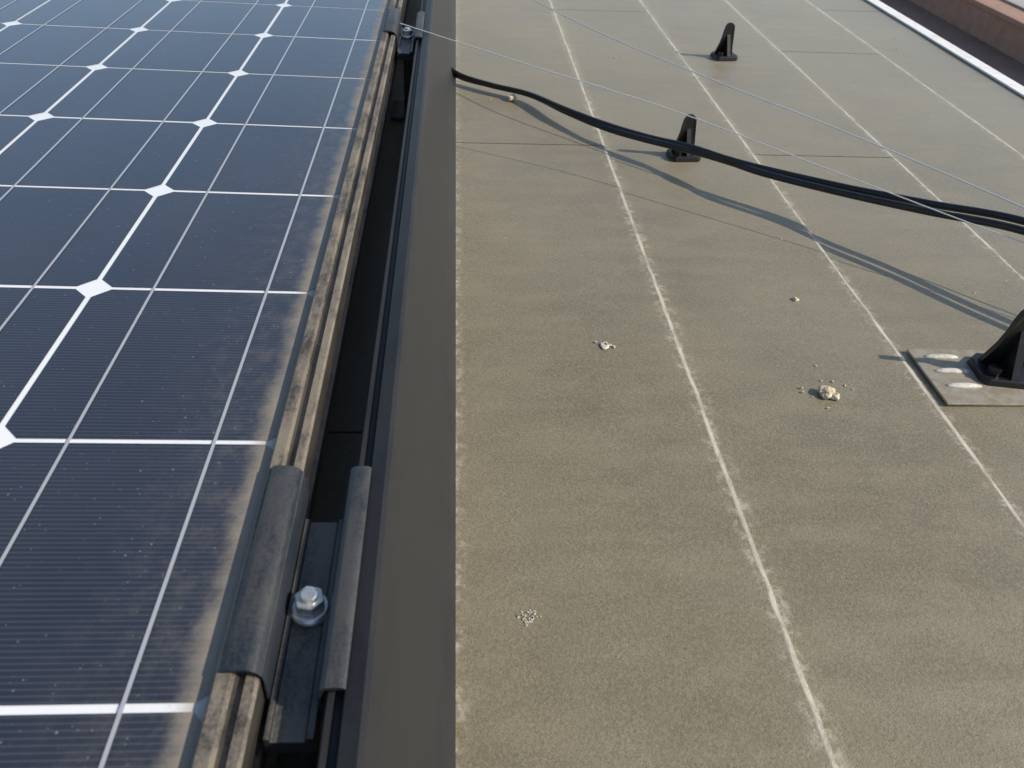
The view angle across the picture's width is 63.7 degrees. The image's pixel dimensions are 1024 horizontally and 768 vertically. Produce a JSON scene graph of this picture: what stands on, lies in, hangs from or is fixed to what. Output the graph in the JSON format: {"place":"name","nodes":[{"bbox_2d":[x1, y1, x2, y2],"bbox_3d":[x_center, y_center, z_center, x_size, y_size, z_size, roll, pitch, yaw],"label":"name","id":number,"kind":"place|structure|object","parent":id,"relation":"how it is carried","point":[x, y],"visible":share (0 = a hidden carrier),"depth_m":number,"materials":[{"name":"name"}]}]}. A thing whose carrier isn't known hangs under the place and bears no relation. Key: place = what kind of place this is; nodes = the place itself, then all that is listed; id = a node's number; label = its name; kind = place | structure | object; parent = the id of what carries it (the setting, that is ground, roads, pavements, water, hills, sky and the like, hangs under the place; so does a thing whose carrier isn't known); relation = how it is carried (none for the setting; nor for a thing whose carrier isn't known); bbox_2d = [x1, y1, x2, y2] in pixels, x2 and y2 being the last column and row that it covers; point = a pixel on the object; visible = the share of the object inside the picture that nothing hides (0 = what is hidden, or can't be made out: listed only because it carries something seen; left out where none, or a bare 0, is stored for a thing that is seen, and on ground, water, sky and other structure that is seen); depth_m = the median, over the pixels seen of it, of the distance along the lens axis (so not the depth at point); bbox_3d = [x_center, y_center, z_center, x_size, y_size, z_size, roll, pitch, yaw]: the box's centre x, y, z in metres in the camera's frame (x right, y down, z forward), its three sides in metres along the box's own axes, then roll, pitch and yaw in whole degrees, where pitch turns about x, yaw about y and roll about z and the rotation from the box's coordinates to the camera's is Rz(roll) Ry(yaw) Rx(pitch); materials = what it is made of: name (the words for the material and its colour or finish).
{"place":"outdoors","nodes":[
{"label":"outdoors","id":0,"kind":"place"},
{"bbox_2d":[265,433,361,767],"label":"roof tile course","id":1,"kind":"object","parent":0,"point":[341,456],"visible":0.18,"depth_m":0.60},
{"bbox_2d":[328,63,404,432],"bbox_3d":[-0.175,-0.248,1.010,0.207,0.011,0.942,1,38,-5],"label":"roof tile course","id":2,"kind":"object","parent":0,"point":[349,406],"visible":0.07,"depth_m":0.80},
{"bbox_2d":[397,0,420,62],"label":"roof tile course","id":3,"kind":"object","parent":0,"point":[413,8],"visible":0.06,"depth_m":1.64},
{"bbox_2d":[456,0,604,145],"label":"roof tile course","id":4,"kind":"object","parent":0,"point":[528,32],"visible":0.81,"depth_m":1.36,"materials":[{"name":"grey concrete"}]},
{"bbox_2d":[550,0,648,11],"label":"roof tile course","id":5,"kind":"object","parent":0,"point":[618,5],"visible":0.8,"depth_m":1.79,"materials":[{"name":"grey concrete"}]},
{"bbox_2d":[456,143,837,767],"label":"roof tile course","id":6,"kind":"object","parent":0,"point":[602,529],"visible":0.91,"depth_m":0.58,"materials":[{"name":"grey concrete"}]},
{"bbox_2d":[641,0,893,157],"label":"roof tile course","id":7,"kind":"object","parent":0,"point":[763,67],"visible":0.87,"depth_m":1.39,"materials":[{"name":"grey concrete"}]},
{"bbox_2d":[710,22,737,60],"bbox_3d":[0.393,-0.627,1.503,0.046,0.061,0.040,-6,39,-14],"label":"roof bracket","id":8,"kind":"object","parent":7,"relation":"on","point":[723,51],"visible":1,"depth_m":1.50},
{"bbox_2d":[554,9,1023,767],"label":"roof tile course","id":9,"kind":"object","parent":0,"point":[884,521],"visible":0.91,"depth_m":0.65,"materials":[{"name":"grey concrete"}]},
{"bbox_2d":[666,114,700,161],"bbox_3d":[0.235,-0.333,1.107,0.043,0.058,0.038,-5,38,-11],"label":"roof bracket","id":10,"kind":"object","parent":9,"relation":"on","point":[687,133],"visible":0.72,"depth_m":1.11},
{"bbox_2d":[490,49,1005,408],"bbox_3d":[0.409,-0.359,1.201,0.874,0.010,1.474,1,38,-5],"label":"roof debris","id":11,"kind":"object","parent":9,"relation":"on","point":[826,392],"visible":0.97,"depth_m":0.71,"materials":[{"name":"beige stone"}]},
{"bbox_2d":[807,0,883,11],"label":"roof tile course","id":12,"kind":"object","parent":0,"point":[849,5],"visible":0.75,"depth_m":1.94,"materials":[{"name":"grey concrete"}]},
{"bbox_2d":[755,155,1023,522],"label":"roof tile course","id":13,"kind":"object","parent":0,"point":[913,280],"visible":0.81,"depth_m":0.90,"materials":[{"name":"grey concrete"}]},
{"bbox_2d":[906,349,1023,405],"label":"roof flashing","id":14,"kind":"object","parent":13,"relation":"on","point":[951,377],"visible":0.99,"depth_m":0.73,"materials":[{"name":"grey metal"}]},
{"bbox_2d":[967,309,1023,389],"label":"roof bracket","id":15,"kind":"object","parent":14,"relation":"on","point":[999,362],"visible":1,"depth_m":0.73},
{"bbox_2d":[781,51,1023,277],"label":"roof tile course","id":16,"kind":"object","parent":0,"point":[884,101],"visible":0.87,"depth_m":1.26,"materials":[{"name":"grey concrete"}]},
{"bbox_2d":[821,10,1023,155],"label":"roof tile course","id":17,"kind":"object","parent":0,"point":[991,104],"visible":0.85,"depth_m":1.53,"materials":[{"name":"grey concrete"}]},
{"bbox_2d":[879,0,1023,85],"bbox_3d":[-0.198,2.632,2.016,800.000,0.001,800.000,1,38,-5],"label":"ground","id":18,"kind":"structure","parent":0,"point":[999,61],"depth_m":13.67,"materials":[{"name":"soil"}]},
{"bbox_2d":[909,0,1023,63],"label":"garden wall","id":19,"kind":"structure","parent":0,"point":[997,25],"depth_m":13.53,"materials":[{"name":"brown brick"}]},
{"bbox_2d":[1002,0,1023,9],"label":"concrete path","id":20,"kind":"structure","parent":0,"point":[1019,4],"depth_m":16.11,"materials":[{"name":"grey concrete"}]},
{"bbox_3d":[-0.905,-0.418,1.368,3.560,0.138,5.230,1,38,-5],"label":"soffit","id":21,"kind":"object","parent":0,"visible":0},
{"bbox_3d":[-0.902,-0.493,1.310,3.595,0.048,5.270,1,38,-5],"label":"roof","id":22,"kind":"object","parent":21,"relation":"on","visible":0},
{"bbox_2d":[0,0,408,767],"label":"solar panel","id":23,"kind":"object","parent":22,"relation":"on","point":[186,188],"visible":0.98,"depth_m":0.52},
{"bbox_2d":[220,465,371,767],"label":"panel clamp","id":24,"kind":"object","parent":22,"relation":"on","point":[289,639],"visible":0.97,"depth_m":0.37,"materials":[{"name":"metal"}]},
{"bbox_2d":[316,0,455,767],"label":"array skirt","id":25,"kind":"object","parent":22,"relation":"on","point":[393,705],"visible":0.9,"depth_m":0.49,"materials":[{"name":"grey metal"}]},
{"bbox_2d":[384,8,424,120],"bbox_3d":[-0.144,-0.439,1.149,0.058,0.127,0.140,1,38,-5],"label":"panel clamp","id":26,"kind":"object","parent":22,"relation":"on","point":[406,37],"visible":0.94,"depth_m":1.12,"materials":[{"name":"metal"}]},
{"bbox_2d":[517,610,541,625],"bbox_3d":[0.010,0.144,0.511,0.012,0.001,0.011,-27,47,-34],"label":"bird dropping","id":27,"kind":"object","parent":22,"relation":"on","point":[531,618],"visible":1,"depth_m":0.51,"materials":[{"name":"white"}]},
{"bbox_2d":[594,341,615,348],"bbox_3d":[0.085,-0.036,0.750,0.013,0.003,0.017,-19,43,-27],"label":"bird dropping","id":28,"kind":"object","parent":22,"relation":"on","point":[605,345],"visible":1,"depth_m":0.75,"materials":[{"name":"white"}]},
{"bbox_2d":[400,23,1023,242],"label":"steel wire","id":29,"kind":"object","parent":22,"relation":"on","point":[729,131],"visible":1,"depth_m":0.96,"materials":[{"name":"white metal"}]},
{"bbox_2d":[451,67,1023,234],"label":"power cable","id":30,"kind":"object","parent":22,"relation":"on","point":[876,197],"visible":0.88,"depth_m":0.97,"materials":[{"name":"black rubber"}]},
{"bbox_2d":[534,0,1023,208],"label":"steel wire","id":31,"kind":"object","parent":22,"relation":"on","point":[794,111],"visible":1,"depth_m":0.99,"materials":[{"name":"white metal"}]},
{"bbox_2d":[866,0,1023,96],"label":"drip edge","id":32,"kind":"object","parent":22,"relation":"attached to","point":[1011,84],"depth_m":1.65,"materials":[{"name":"white paint"}]}
]}

